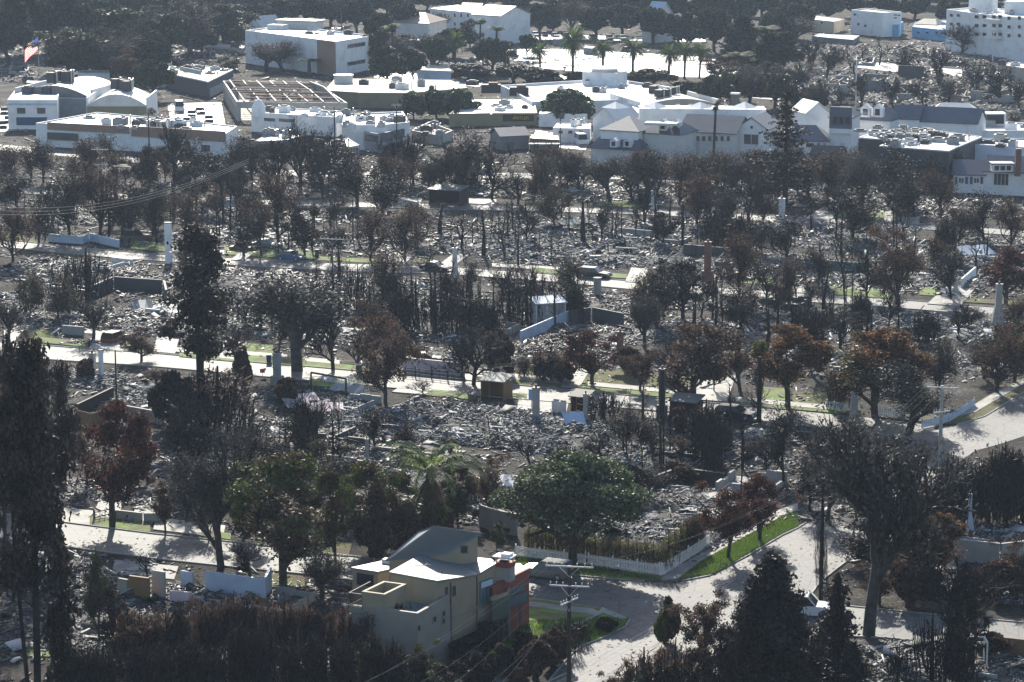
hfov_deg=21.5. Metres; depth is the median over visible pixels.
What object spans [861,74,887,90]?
ruined flats
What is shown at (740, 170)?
scorched tree
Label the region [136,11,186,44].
distant tree
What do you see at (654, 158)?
blackened tree
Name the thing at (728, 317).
bare tree
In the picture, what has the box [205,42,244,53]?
tan flat shop
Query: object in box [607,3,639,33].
distant tree
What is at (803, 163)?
charred bungalow
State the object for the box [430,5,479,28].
white hall
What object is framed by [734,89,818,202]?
star pine
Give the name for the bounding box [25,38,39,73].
flagpole
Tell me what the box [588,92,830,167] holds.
slate roofed store
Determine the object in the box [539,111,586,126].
white screen wall
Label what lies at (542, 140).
striped canopy shop
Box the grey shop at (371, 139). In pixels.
[364,129,404,152]
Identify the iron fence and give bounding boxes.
[51,264,104,280]
[93,508,115,519]
[398,365,464,382]
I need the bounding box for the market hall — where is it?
[327,74,478,107]
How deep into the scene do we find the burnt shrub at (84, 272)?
385.04 m
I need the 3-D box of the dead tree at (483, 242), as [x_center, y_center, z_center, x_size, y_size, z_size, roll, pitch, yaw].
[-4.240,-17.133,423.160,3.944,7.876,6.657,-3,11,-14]
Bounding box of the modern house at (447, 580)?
[349,526,528,674]
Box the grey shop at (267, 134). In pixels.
[254,127,303,155]
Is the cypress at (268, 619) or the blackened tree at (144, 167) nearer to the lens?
the cypress at (268, 619)
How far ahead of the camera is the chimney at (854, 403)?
307.79 m
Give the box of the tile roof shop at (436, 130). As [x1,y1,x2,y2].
[411,120,452,144]
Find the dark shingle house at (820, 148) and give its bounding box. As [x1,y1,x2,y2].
[808,145,849,175]
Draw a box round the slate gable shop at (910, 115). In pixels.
[894,104,923,129]
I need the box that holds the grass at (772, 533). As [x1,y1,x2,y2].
[490,510,798,652]
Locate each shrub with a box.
[45,267,84,303]
[63,248,113,300]
[304,277,333,298]
[341,263,374,311]
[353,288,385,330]
[378,269,410,307]
[417,289,452,329]
[437,287,463,334]
[463,477,482,500]
[492,276,524,324]
[510,272,542,322]
[521,524,534,548]
[531,527,543,554]
[537,526,550,550]
[547,529,558,556]
[554,621,582,655]
[556,442,579,452]
[556,530,568,555]
[563,534,568,551]
[566,618,592,643]
[575,391,632,421]
[577,535,584,560]
[579,533,593,561]
[587,533,600,562]
[597,534,609,563]
[604,536,618,562]
[613,536,624,566]
[622,537,635,566]
[628,281,646,307]
[629,537,643,561]
[638,539,650,569]
[646,541,659,572]
[654,541,669,571]
[662,530,675,568]
[669,526,681,561]
[675,523,686,551]
[703,439,725,472]
[789,299,824,339]
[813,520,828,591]
[883,643,912,681]
[907,612,955,681]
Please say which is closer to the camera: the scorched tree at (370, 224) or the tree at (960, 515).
the tree at (960, 515)
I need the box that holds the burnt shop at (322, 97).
[223,80,346,121]
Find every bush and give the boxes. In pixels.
[75,358,94,376]
[104,622,164,677]
[146,369,194,423]
[232,344,252,391]
[273,377,297,403]
[353,510,398,558]
[387,507,431,548]
[420,499,455,528]
[446,659,478,681]
[448,637,488,661]
[451,64,493,79]
[464,650,496,681]
[473,620,503,650]
[483,642,506,675]
[484,329,514,371]
[494,645,523,679]
[512,629,537,652]
[518,638,557,679]
[519,69,562,82]
[539,627,573,666]
[553,360,576,381]
[560,71,583,80]
[594,616,618,631]
[608,346,642,373]
[624,462,645,494]
[653,595,681,644]
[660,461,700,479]
[667,405,689,433]
[673,81,695,94]
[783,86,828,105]
[889,557,943,607]
[967,558,1023,594]
[975,631,1015,654]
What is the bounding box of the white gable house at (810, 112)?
[790,98,829,132]
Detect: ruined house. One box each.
[9,65,29,73]
[109,169,129,176]
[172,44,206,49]
[193,48,211,56]
[480,164,493,173]
[853,56,874,65]
[924,67,938,73]
[941,56,959,65]
[962,66,984,75]
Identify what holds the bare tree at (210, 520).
on the ground at (976, 388)
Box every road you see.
[0,144,920,190]
[0,240,1023,314]
[0,342,935,439]
[0,514,675,618]
[1,188,1023,235]
[398,54,779,99]
[550,441,968,681]
[800,606,1023,640]
[915,393,1023,463]
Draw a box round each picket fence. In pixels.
[322,375,379,387]
[515,532,709,574]
[712,509,759,541]
[826,399,847,410]
[878,404,908,419]
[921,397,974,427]
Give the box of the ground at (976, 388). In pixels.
[0,0,1023,681]
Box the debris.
[0,17,1023,681]
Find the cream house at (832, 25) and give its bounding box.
[812,16,844,33]
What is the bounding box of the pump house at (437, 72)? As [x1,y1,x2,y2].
[417,63,459,79]
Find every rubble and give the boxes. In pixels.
[0,37,1023,115]
[0,207,471,296]
[0,291,239,346]
[0,548,357,681]
[48,364,388,428]
[60,465,523,525]
[148,409,448,487]
[172,172,1023,241]
[179,286,673,358]
[352,395,625,454]
[419,212,692,267]
[474,320,629,366]
[577,428,826,550]
[596,293,1023,379]
[666,219,1023,290]
[785,493,1023,681]
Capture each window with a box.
[16,107,25,113]
[36,107,45,113]
[201,144,210,151]
[263,117,275,121]
[278,118,293,122]
[347,42,364,48]
[347,59,364,65]
[417,624,420,632]
[432,615,436,623]
[452,586,455,596]
[461,546,467,552]
[479,577,492,605]
[510,582,525,595]
[726,135,730,141]
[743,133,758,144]
[805,142,814,147]
[833,116,836,123]
[839,116,842,123]
[845,116,849,123]
[958,177,963,183]
[973,177,979,183]
[993,173,1008,185]
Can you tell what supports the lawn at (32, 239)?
on the ground at (976, 388)
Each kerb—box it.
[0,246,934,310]
[0,537,595,606]
[1,341,785,409]
[1,513,644,581]
[4,192,1021,236]
[22,241,1019,308]
[23,188,1014,229]
[43,358,887,435]
[547,618,630,681]
[681,439,918,581]
[811,555,853,592]
[812,593,1023,622]
[840,635,940,641]
[957,391,1023,424]
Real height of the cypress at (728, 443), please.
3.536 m
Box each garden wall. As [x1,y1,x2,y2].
[49,233,119,247]
[62,325,84,335]
[76,387,113,411]
[115,509,159,521]
[126,405,162,423]
[401,199,418,206]
[403,357,464,375]
[479,504,516,535]
[520,310,568,342]
[569,307,623,324]
[618,228,652,236]
[961,267,975,287]
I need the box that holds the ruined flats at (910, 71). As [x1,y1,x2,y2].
[898,60,924,78]
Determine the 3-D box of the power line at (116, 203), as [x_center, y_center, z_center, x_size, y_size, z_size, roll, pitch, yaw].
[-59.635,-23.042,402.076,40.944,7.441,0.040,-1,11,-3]
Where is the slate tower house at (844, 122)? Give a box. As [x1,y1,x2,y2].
[827,106,861,158]
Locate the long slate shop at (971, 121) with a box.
[919,106,987,135]
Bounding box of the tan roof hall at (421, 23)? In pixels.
[389,12,447,40]
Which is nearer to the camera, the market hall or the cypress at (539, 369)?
the cypress at (539, 369)
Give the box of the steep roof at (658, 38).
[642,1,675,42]
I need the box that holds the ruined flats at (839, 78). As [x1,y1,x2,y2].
[822,75,848,94]
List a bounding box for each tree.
[0,0,34,64]
[0,0,45,53]
[0,143,31,186]
[0,166,45,207]
[0,193,9,212]
[0,198,45,260]
[0,298,33,339]
[0,330,41,574]
[0,330,81,681]
[0,359,80,548]
[7,147,38,181]
[7,270,56,311]
[15,193,60,242]
[17,266,49,318]
[18,135,70,182]
[26,25,85,70]
[28,165,96,234]
[34,482,67,495]
[35,181,62,225]
[36,0,90,36]
[43,284,72,318]
[44,49,76,70]
[44,359,77,407]
[47,271,83,312]
[48,2,107,38]
[50,31,116,70]
[50,129,120,186]
[54,32,116,69]
[65,159,128,234]
[65,164,78,182]
[66,61,97,69]
[67,297,119,338]
[68,399,160,526]
[70,428,106,484]
[75,147,98,178]
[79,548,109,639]
[83,28,117,38]
[86,22,144,71]
[86,583,129,642]
[88,0,122,9]
[92,62,119,75]
[92,130,132,173]
[94,7,147,36]
[94,172,163,228]
[98,36,139,77]
[98,153,124,180]
[101,164,129,197]
[105,201,114,235]
[107,49,138,80]
[108,196,141,235]
[114,153,132,183]
[117,180,176,242]
[118,326,160,360]
[119,0,171,13]
[121,39,178,68]
[127,162,144,185]
[129,145,166,193]
[129,150,160,185]
[129,550,158,576]
[130,59,176,92]
[133,193,177,234]
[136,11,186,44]
[136,440,160,482]
[139,4,163,18]
[139,141,176,189]
[139,367,166,383]
[141,108,157,116]
[144,606,166,624]
[145,476,175,533]
[147,0,224,54]
[150,394,233,471]
[152,188,174,226]
[153,175,162,188]
[153,221,241,425]
[154,144,172,180]
[156,123,191,185]
[161,414,273,567]
[162,186,208,234]
[163,152,198,190]
[163,200,175,229]
[163,449,209,521]
[166,361,259,433]
[167,179,180,217]
[168,0,199,12]
[171,243,193,269]
[176,136,217,179]
[177,595,200,655]
[179,165,212,208]
[183,28,219,51]
[189,498,228,532]
[193,193,200,224]
[194,146,242,194]
[195,182,229,215]
[197,0,217,7]
[197,2,236,43]
[197,193,214,213]
[197,212,213,233]
[203,0,240,8]
[205,3,261,41]
[212,597,234,661]
[213,199,219,235]
[214,55,241,77]
[214,316,264,358]
[216,185,229,224]
[216,541,264,576]
[217,211,222,239]
[218,139,245,177]
[218,188,260,224]
[219,133,263,160]
[221,0,240,4]
[221,173,252,218]
[222,192,234,229]
[222,448,334,582]
[225,25,249,46]
[225,285,255,323]
[225,468,264,535]
[226,134,267,186]
[227,296,237,323]
[227,414,275,480]
[228,424,268,462]
[229,226,262,255]
[230,160,256,188]
[232,2,276,25]
[232,203,276,255]
[232,262,362,371]
[235,162,309,241]
[236,147,281,186]
[237,202,242,229]
[239,0,267,2]
[242,289,275,327]
[245,40,295,71]
[247,592,267,632]
[254,429,296,461]
[258,135,302,193]
[259,410,272,443]
[262,318,300,351]
[264,0,299,18]
[267,113,334,190]
[269,38,302,71]
[273,219,280,252]
[277,388,338,456]
[280,204,322,255]
[280,416,326,457]
[280,461,332,513]
[281,402,321,451]
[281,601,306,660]
[282,401,287,453]
[282,419,309,452]
[291,0,321,18]
[291,163,310,178]
[293,544,352,598]
[299,58,319,74]
[299,148,329,195]
[301,170,320,189]
[302,296,350,369]
[304,435,332,464]
[306,0,345,25]
[306,143,332,181]
[309,213,317,246]
[311,201,318,227]
[311,224,356,259]
[311,258,321,286]
[313,450,381,512]
[313,468,355,559]
[314,143,353,190]
[314,144,380,203]
[314,385,320,439]
[316,193,348,232]
[317,255,354,295]
[318,123,346,182]
[322,607,346,660]
[324,427,357,462]
[327,393,344,443]
[328,213,335,232]
[328,244,349,277]
[328,404,338,453]
[332,156,347,196]
[334,276,344,304]
[334,330,381,368]
[334,458,401,548]
[335,0,374,33]
[339,144,362,165]
[346,203,402,259]
[346,610,377,658]
[348,314,426,402]
[350,198,355,239]
[350,404,389,446]
[352,294,405,350]
[354,642,385,681]
[358,169,423,216]
[361,247,415,303]
[362,11,395,35]
[362,29,391,57]
[366,148,396,183]
[368,0,406,14]
[368,45,407,78]
[369,470,421,511]
[372,137,403,168]
[374,263,386,312]
[375,155,417,197]
[377,205,435,260]
[378,440,498,524]
[379,23,400,46]
[385,418,423,454]
[386,35,409,54]
[386,132,431,184]
[387,196,441,239]
[387,649,418,681]
[388,2,420,19]
[388,32,412,52]
[395,271,404,291]
[395,604,404,609]
[397,90,425,118]
[397,146,426,183]
[399,49,427,78]
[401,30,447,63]
[402,379,432,392]
[404,637,440,681]
[407,274,413,299]
[407,279,425,320]
[409,0,440,10]
[416,249,437,276]
[417,161,437,189]
[420,89,445,116]
[420,676,461,681]
[421,162,438,185]
[421,483,479,516]
[421,661,466,681]
[423,37,450,64]
[423,139,465,183]
[423,318,524,384]
[425,126,493,188]
[425,224,435,248]
[425,271,437,318]
[427,201,455,233]
[429,9,453,22]
[431,266,452,306]
[431,268,443,305]
[431,272,471,302]
[433,28,476,56]
[435,437,466,477]
[437,88,483,115]
[438,258,464,293]
[438,458,479,520]
[439,0,463,4]
[441,269,446,299]
[441,277,451,307]
[443,29,466,63]
[443,211,476,249]
[444,337,483,377]
[446,173,459,184]
[448,92,461,112]
[451,295,462,336]
[457,138,526,199]
[457,260,486,286]
[459,18,486,47]
[461,270,470,301]
[463,167,483,189]
[464,0,498,5]
[465,264,477,297]
[468,277,474,298]
[470,145,495,175]
[471,37,510,69]
[471,207,493,255]
[475,19,485,40]
[477,274,481,298]
[477,452,511,508]
[482,213,514,255]
[483,264,522,309]
[487,0,531,7]
[488,26,506,38]
[488,166,531,203]
[488,448,653,565]
[488,520,510,549]
[489,272,496,299]
[490,64,540,82]
[498,40,519,64]
[499,199,513,235]
[501,192,542,239]
[503,232,506,255]
[506,197,513,236]
[509,437,540,467]
[510,197,514,228]
[511,258,527,288]
[513,220,523,264]
[517,161,552,201]
[517,262,551,295]
[519,34,537,55]
[519,157,570,196]
[520,265,539,290]
[523,141,561,160]
[524,2,561,38]
[524,142,554,183]
[527,40,549,66]
[528,274,554,295]
[528,280,540,321]
[530,184,567,225]
[531,152,562,186]
[532,243,541,264]
[537,269,546,295]
[538,88,595,118]
[540,173,576,216]
[543,281,560,324]
[546,0,565,29]
[546,146,567,182]
[546,275,553,294]
[547,254,597,300]
[547,280,585,300]
[549,229,554,261]
[551,148,584,182]
[557,0,589,30]
[557,23,588,71]
[560,147,587,186]
[561,150,593,188]
[561,330,620,384]
[562,0,592,5]
[565,199,572,231]
[572,153,636,199]
[572,157,593,189]
[572,195,598,242]
[576,7,618,38]
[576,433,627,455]
[583,193,598,228]
[588,0,630,7]
[588,37,616,65]
[591,199,611,233]
[595,670,626,681]
[598,203,604,236]
[600,405,648,453]
[602,197,624,233]
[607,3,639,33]
[611,168,652,198]
[611,206,615,237]
[615,343,661,390]
[617,196,622,233]
[617,413,628,450]
[618,35,647,71]
[618,159,678,196]
[619,0,651,8]
[619,146,652,187]
[619,265,669,303]
[620,415,676,458]
[624,288,664,347]
[625,144,666,182]
[625,195,641,230]
[626,388,632,441]
[627,6,667,42]
[627,73,643,81]
[628,68,678,84]
[628,184,660,222]
[631,419,651,466]
[631,674,645,681]
[633,206,642,236]
[636,380,650,419]
[636,388,647,421]
[637,262,687,328]
[638,465,680,499]
[644,321,751,402]
[645,403,662,441]
[645,406,655,423]
[646,258,717,318]
[647,211,683,242]
[647,335,683,372]
[647,417,672,472]
[650,158,666,196]
[650,186,661,220]
[652,0,692,13]
[654,40,684,81]
[656,150,671,184]
[658,148,705,203]
[658,414,669,463]
[660,12,696,47]
[662,434,698,457]
[665,395,674,437]
[665,403,675,449]
[666,191,675,223]
[666,589,729,659]
[674,39,697,78]
[675,632,730,681]
[676,428,687,462]
[676,441,686,461]
[678,201,692,245]
[680,173,725,223]
[683,621,741,681]
[684,149,729,187]
[687,288,701,340]
[688,0,723,15]
[690,6,731,51]
[690,40,712,77]
[691,280,697,324]
[692,172,735,213]
[694,280,725,317]
[695,74,735,98]
[695,480,767,557]
[698,55,737,76]
[699,150,720,185]
[699,154,719,179]
[703,146,742,189]
[704,277,717,318]
[706,210,716,242]
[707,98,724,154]
[707,225,772,297]
[707,280,762,328]
[708,356,729,390]
[710,276,724,325]
[711,186,747,241]
[713,604,775,681]
[714,335,759,391]
[716,72,754,105]
[717,0,757,20]
[718,274,723,313]
[718,296,724,322]
[720,66,743,75]
[720,161,745,190]
[722,160,767,219]
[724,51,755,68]
[724,380,736,426]
[727,306,730,328]
[728,573,770,657]
[731,159,751,188]
[731,408,751,469]
[732,61,766,103]
[732,149,766,172]
[733,470,744,502]
[735,280,763,317]
[736,57,755,69]
[736,473,807,539]
[737,323,837,407]
[737,400,809,482]
[740,144,775,172]
[740,436,770,468]
[741,216,782,253]
[743,353,769,407]
[744,201,750,223]
[746,192,783,223]
[749,30,805,66]
[751,56,763,63]
[751,256,798,298]
[752,72,799,108]
[754,208,820,257]
[754,301,758,326]
[755,0,782,16]
[755,11,794,37]
[755,25,781,32]
[755,271,793,311]
[756,61,787,79]
[757,307,782,348]
[760,7,779,20]
[763,294,771,333]
[767,58,821,90]
[768,634,828,681]
[769,284,785,332]
[773,140,808,155]
[773,256,808,303]
[775,2,816,28]
[776,270,800,303]
[777,268,810,296]
[777,300,840,372]
[780,401,996,637]
[784,308,794,347]
[786,414,857,465]
[786,446,835,512]
[787,15,822,42]
[787,577,816,667]
[788,158,825,196]
[794,241,812,282]
[795,37,827,68]
[797,245,849,285]
[797,457,846,521]
[798,274,826,305]
[802,77,836,101]
[802,147,869,201]
[803,0,847,16]
[806,194,813,228]
[809,183,887,237]
[812,146,842,187]
[815,264,834,313]
[815,326,935,417]
[817,302,868,347]
[818,41,847,78]
[819,184,857,221]
[820,268,828,301]
[825,515,891,562]
[826,86,847,102]
[826,416,875,452]
[828,232,863,297]
[829,152,887,205]
[831,289,835,313]
[832,206,844,238]
[833,209,848,253]
[836,143,863,173]
[838,179,852,199]
[839,237,883,299]
[840,283,849,319]
[841,44,870,73]
[844,0,873,11]
[845,72,872,106]
[846,503,861,534]
[848,266,856,305]
[848,352,965,435]
[851,163,882,211]
[854,562,895,604]
[860,225,928,304]
[869,0,900,11]
[869,39,895,64]
[870,143,925,205]
[872,170,933,216]
[873,276,907,325]
[874,77,909,104]
[879,147,906,176]
[881,447,934,501]
[893,47,922,66]
[893,217,901,246]
[895,302,901,327]
[896,0,930,18]
[896,209,911,245]
[896,512,968,571]
[903,77,930,104]
[905,224,920,268]
[910,550,1020,658]
[912,440,950,477]
[915,167,962,216]
[920,332,975,402]
[920,477,952,513]
[921,47,956,82]
[921,152,960,184]
[921,233,953,284]
[924,242,970,298]
[930,203,992,242]
[931,73,973,102]
[935,0,961,18]
[935,23,980,52]
[943,144,967,178]
[945,227,954,254]
[947,186,1003,241]
[947,298,987,338]
[948,224,959,251]
[950,562,1002,633]
[957,54,999,90]
[960,335,989,378]
[962,232,982,265]
[968,2,1003,7]
[970,321,1023,392]
[972,64,1018,99]
[979,238,988,276]
[979,245,1023,303]
[981,318,1023,382]
[983,231,993,255]
[985,192,1023,245]
[988,534,1023,573]
[993,108,1023,121]
[996,294,1023,325]
[997,77,1023,108]
[998,554,1023,608]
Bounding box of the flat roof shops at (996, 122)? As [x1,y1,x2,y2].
[982,112,1023,137]
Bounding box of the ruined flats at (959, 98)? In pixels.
[924,87,970,102]
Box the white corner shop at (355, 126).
[335,107,409,149]
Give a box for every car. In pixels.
[0,107,7,113]
[0,120,6,127]
[100,330,128,343]
[121,229,152,240]
[187,110,195,116]
[195,107,205,113]
[204,115,213,121]
[229,242,257,249]
[252,238,281,247]
[275,250,305,260]
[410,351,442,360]
[419,261,451,270]
[524,557,574,580]
[531,31,537,36]
[541,31,547,36]
[550,32,559,36]
[579,266,612,278]
[588,34,595,38]
[605,35,613,39]
[618,35,626,39]
[716,403,756,420]
[797,592,828,616]
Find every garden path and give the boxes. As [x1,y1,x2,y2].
[529,602,597,614]
[574,607,626,623]
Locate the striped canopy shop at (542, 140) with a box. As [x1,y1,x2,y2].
[529,134,559,152]
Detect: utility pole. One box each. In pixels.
[91,148,107,225]
[115,350,117,398]
[142,114,153,145]
[320,237,343,299]
[328,106,339,179]
[391,104,401,152]
[545,562,593,681]
[560,116,560,151]
[660,369,663,428]
[756,356,761,422]
[818,478,824,600]
[851,59,861,108]
[926,384,958,477]
[991,32,993,80]
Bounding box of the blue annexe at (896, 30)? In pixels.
[892,21,902,36]
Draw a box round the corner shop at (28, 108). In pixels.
[7,85,59,128]
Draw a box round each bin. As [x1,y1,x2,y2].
[266,354,271,362]
[356,364,361,372]
[513,667,522,678]
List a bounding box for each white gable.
[249,14,277,28]
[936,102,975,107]
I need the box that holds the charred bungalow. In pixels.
[774,158,816,183]
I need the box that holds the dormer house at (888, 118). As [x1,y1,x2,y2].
[859,103,900,136]
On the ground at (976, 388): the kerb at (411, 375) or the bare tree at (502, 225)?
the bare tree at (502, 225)
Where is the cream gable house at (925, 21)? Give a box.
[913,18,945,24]
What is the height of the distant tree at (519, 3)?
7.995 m
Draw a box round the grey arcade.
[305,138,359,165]
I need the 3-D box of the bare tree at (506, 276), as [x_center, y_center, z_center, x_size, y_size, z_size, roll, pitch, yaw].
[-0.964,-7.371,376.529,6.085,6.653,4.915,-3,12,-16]
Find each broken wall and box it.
[118,577,128,594]
[129,575,149,596]
[152,569,165,596]
[169,590,191,601]
[180,570,193,586]
[205,567,271,597]
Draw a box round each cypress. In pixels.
[65,632,95,681]
[89,631,117,681]
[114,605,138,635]
[119,630,151,681]
[133,607,149,626]
[155,601,178,676]
[169,601,186,672]
[188,600,210,656]
[202,594,226,663]
[221,589,243,657]
[235,596,259,646]
[256,593,280,674]
[274,593,296,671]
[297,598,318,662]
[300,624,330,681]
[304,605,331,658]
[327,630,358,681]
[331,605,354,658]
[344,602,360,642]
[355,626,389,681]
[381,635,410,681]
[384,284,418,334]
[454,289,482,326]
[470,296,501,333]
[503,358,515,373]
[516,355,532,376]
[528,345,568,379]
[531,357,547,378]
[564,285,586,321]
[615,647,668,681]
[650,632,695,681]
[680,518,693,551]
[684,399,730,462]
[686,513,700,546]
[693,508,705,540]
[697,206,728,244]
[720,420,736,453]
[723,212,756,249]
[824,368,855,408]
[848,288,875,331]
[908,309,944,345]
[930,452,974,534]
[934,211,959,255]
[935,618,983,681]
[957,462,991,523]
[972,448,1008,523]
[986,437,1023,524]
[1005,448,1023,524]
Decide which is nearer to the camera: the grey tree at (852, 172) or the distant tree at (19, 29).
the grey tree at (852, 172)
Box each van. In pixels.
[174,99,184,112]
[574,132,588,145]
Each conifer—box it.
[40,531,84,681]
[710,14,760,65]
[729,549,833,681]
[807,572,870,675]
[809,626,844,681]
[833,642,875,681]
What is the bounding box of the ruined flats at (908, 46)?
[892,44,939,57]
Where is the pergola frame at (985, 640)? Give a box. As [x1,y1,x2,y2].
[973,636,987,666]
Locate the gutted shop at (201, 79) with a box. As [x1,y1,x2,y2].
[166,62,233,97]
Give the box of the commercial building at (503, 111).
[449,98,536,126]
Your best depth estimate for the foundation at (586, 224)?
448.93 m
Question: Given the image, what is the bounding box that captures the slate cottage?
[951,148,1023,195]
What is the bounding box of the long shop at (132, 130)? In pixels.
[36,112,236,156]
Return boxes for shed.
[26,80,39,84]
[427,183,469,205]
[478,372,514,400]
[488,126,530,149]
[528,295,567,323]
[553,37,571,45]
[568,388,594,412]
[583,45,596,54]
[591,103,638,141]
[667,392,704,415]
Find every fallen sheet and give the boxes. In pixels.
[130,300,152,309]
[281,392,319,407]
[307,401,342,411]
[329,383,367,393]
[486,474,510,482]
[504,480,514,489]
[557,219,580,224]
[562,411,585,426]
[701,489,732,498]
[955,244,995,256]
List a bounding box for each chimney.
[88,350,98,373]
[98,349,103,375]
[164,222,172,263]
[270,350,283,385]
[364,436,369,460]
[451,245,459,282]
[530,384,541,420]
[583,391,589,420]
[593,277,601,294]
[616,329,623,355]
[650,188,656,208]
[656,365,667,420]
[701,239,713,282]
[776,196,786,221]
[849,389,858,422]
[952,275,958,291]
[966,490,973,530]
[991,281,1004,324]
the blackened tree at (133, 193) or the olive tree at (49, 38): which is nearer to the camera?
the blackened tree at (133, 193)
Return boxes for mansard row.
[601,102,765,121]
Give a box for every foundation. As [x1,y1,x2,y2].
[70,257,132,268]
[78,623,143,639]
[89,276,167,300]
[114,379,154,389]
[143,303,180,313]
[187,315,262,322]
[192,586,317,613]
[221,228,280,236]
[244,271,297,278]
[311,421,398,442]
[317,454,360,463]
[322,327,365,338]
[337,393,380,409]
[374,439,465,458]
[375,235,419,243]
[419,424,502,437]
[435,232,478,239]
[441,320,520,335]
[468,404,531,413]
[474,243,531,249]
[522,419,586,434]
[559,222,600,232]
[562,185,602,191]
[580,247,648,257]
[623,234,690,244]
[654,446,734,461]
[679,507,720,515]
[684,244,733,256]
[714,258,758,267]
[715,322,775,334]
[715,469,786,495]
[733,426,806,443]
[760,293,811,307]
[806,250,866,271]
[827,358,890,374]
[894,648,996,678]
[899,308,975,319]
[905,332,945,342]
[909,267,962,278]
[949,325,968,330]
[958,525,1014,542]
[971,249,1023,259]
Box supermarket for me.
[481,66,681,116]
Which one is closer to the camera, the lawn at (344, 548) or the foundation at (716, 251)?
the lawn at (344, 548)
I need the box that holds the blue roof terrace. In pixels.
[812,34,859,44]
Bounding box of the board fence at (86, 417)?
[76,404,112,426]
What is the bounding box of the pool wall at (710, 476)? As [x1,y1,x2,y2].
[653,469,724,485]
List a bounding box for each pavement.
[111,560,177,579]
[153,518,225,535]
[172,248,223,254]
[174,347,192,353]
[247,351,286,357]
[305,357,339,363]
[392,386,432,394]
[457,198,495,204]
[476,370,559,382]
[492,263,559,268]
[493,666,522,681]
[588,382,676,392]
[662,503,797,579]
[736,397,828,409]
[959,381,1023,415]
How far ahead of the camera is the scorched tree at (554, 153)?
502.73 m
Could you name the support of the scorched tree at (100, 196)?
on the ground at (976, 388)
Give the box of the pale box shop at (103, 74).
[78,70,109,80]
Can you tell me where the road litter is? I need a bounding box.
[89,526,837,676]
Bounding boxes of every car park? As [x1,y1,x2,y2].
[0,114,15,131]
[168,102,224,124]
[374,72,482,86]
[506,49,746,76]
[535,34,704,41]
[535,130,591,149]
[858,62,999,76]
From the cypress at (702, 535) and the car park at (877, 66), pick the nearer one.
the cypress at (702, 535)
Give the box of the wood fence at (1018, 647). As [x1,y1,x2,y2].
[1000,637,1023,653]
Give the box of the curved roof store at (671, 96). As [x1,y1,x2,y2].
[610,85,719,107]
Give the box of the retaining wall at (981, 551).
[953,539,1023,563]
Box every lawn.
[4,233,34,241]
[26,328,51,338]
[26,648,95,657]
[34,336,84,346]
[90,516,149,531]
[131,241,164,251]
[179,352,233,361]
[201,531,230,539]
[224,245,315,259]
[245,343,272,352]
[248,355,304,366]
[272,573,304,589]
[305,361,368,371]
[309,378,363,386]
[312,541,352,556]
[318,256,373,262]
[414,258,434,262]
[421,389,467,399]
[479,376,561,387]
[512,393,526,397]
[516,556,663,580]
[528,598,628,651]
[531,267,626,278]
[570,386,672,397]
[582,369,690,388]
[597,200,638,207]
[679,512,797,579]
[740,402,849,414]
[744,275,772,284]
[763,387,784,400]
[792,391,826,404]
[829,286,894,297]
[838,212,884,217]
[888,378,1023,424]
[920,286,934,295]
[964,298,1016,304]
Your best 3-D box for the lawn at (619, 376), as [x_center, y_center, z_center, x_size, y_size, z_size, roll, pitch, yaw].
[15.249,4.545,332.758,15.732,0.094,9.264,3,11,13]
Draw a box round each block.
[245,18,372,75]
[461,2,482,7]
[851,8,901,36]
[945,0,1023,62]
[965,133,1023,159]
[999,60,1023,81]
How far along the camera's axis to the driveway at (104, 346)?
352.73 m
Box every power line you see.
[0,161,247,211]
[0,170,100,179]
[2,167,101,176]
[3,164,244,214]
[9,160,245,207]
[365,562,553,681]
[369,564,543,680]
[427,582,549,678]
[460,585,553,678]
[554,561,748,678]
[558,566,746,681]
[566,407,924,581]
[571,442,903,598]
[572,568,748,679]
[584,386,935,582]
[585,408,944,594]
[590,395,920,562]
[593,391,919,563]
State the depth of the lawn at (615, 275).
408.02 m
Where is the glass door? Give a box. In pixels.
[492,615,508,640]
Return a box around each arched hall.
[15,69,112,118]
[86,77,157,115]
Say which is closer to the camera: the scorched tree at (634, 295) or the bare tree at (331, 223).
the scorched tree at (634, 295)
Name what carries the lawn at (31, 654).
on the ground at (976, 388)
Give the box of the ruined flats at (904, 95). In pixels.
[888,84,921,99]
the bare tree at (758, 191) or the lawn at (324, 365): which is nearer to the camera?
the lawn at (324, 365)
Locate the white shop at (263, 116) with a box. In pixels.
[251,99,341,136]
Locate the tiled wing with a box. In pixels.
[471,4,531,42]
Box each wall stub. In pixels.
[552,399,558,412]
[559,400,565,413]
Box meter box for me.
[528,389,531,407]
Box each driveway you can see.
[4,323,32,341]
[62,508,92,523]
[84,328,108,333]
[90,334,123,351]
[92,491,122,517]
[133,501,156,522]
[154,336,178,353]
[218,340,245,358]
[231,253,252,260]
[381,252,403,265]
[396,253,414,263]
[397,197,422,203]
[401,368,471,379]
[441,253,467,266]
[517,391,569,412]
[560,366,587,387]
[625,267,647,281]
[644,411,668,419]
[696,374,735,401]
[781,285,811,292]
[805,207,839,219]
[880,210,894,222]
[901,216,919,224]
[927,286,973,306]
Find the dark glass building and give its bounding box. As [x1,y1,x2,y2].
[854,124,981,190]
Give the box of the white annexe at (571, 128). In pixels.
[553,118,590,142]
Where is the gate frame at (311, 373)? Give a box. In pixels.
[310,372,346,395]
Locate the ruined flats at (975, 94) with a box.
[971,85,1013,102]

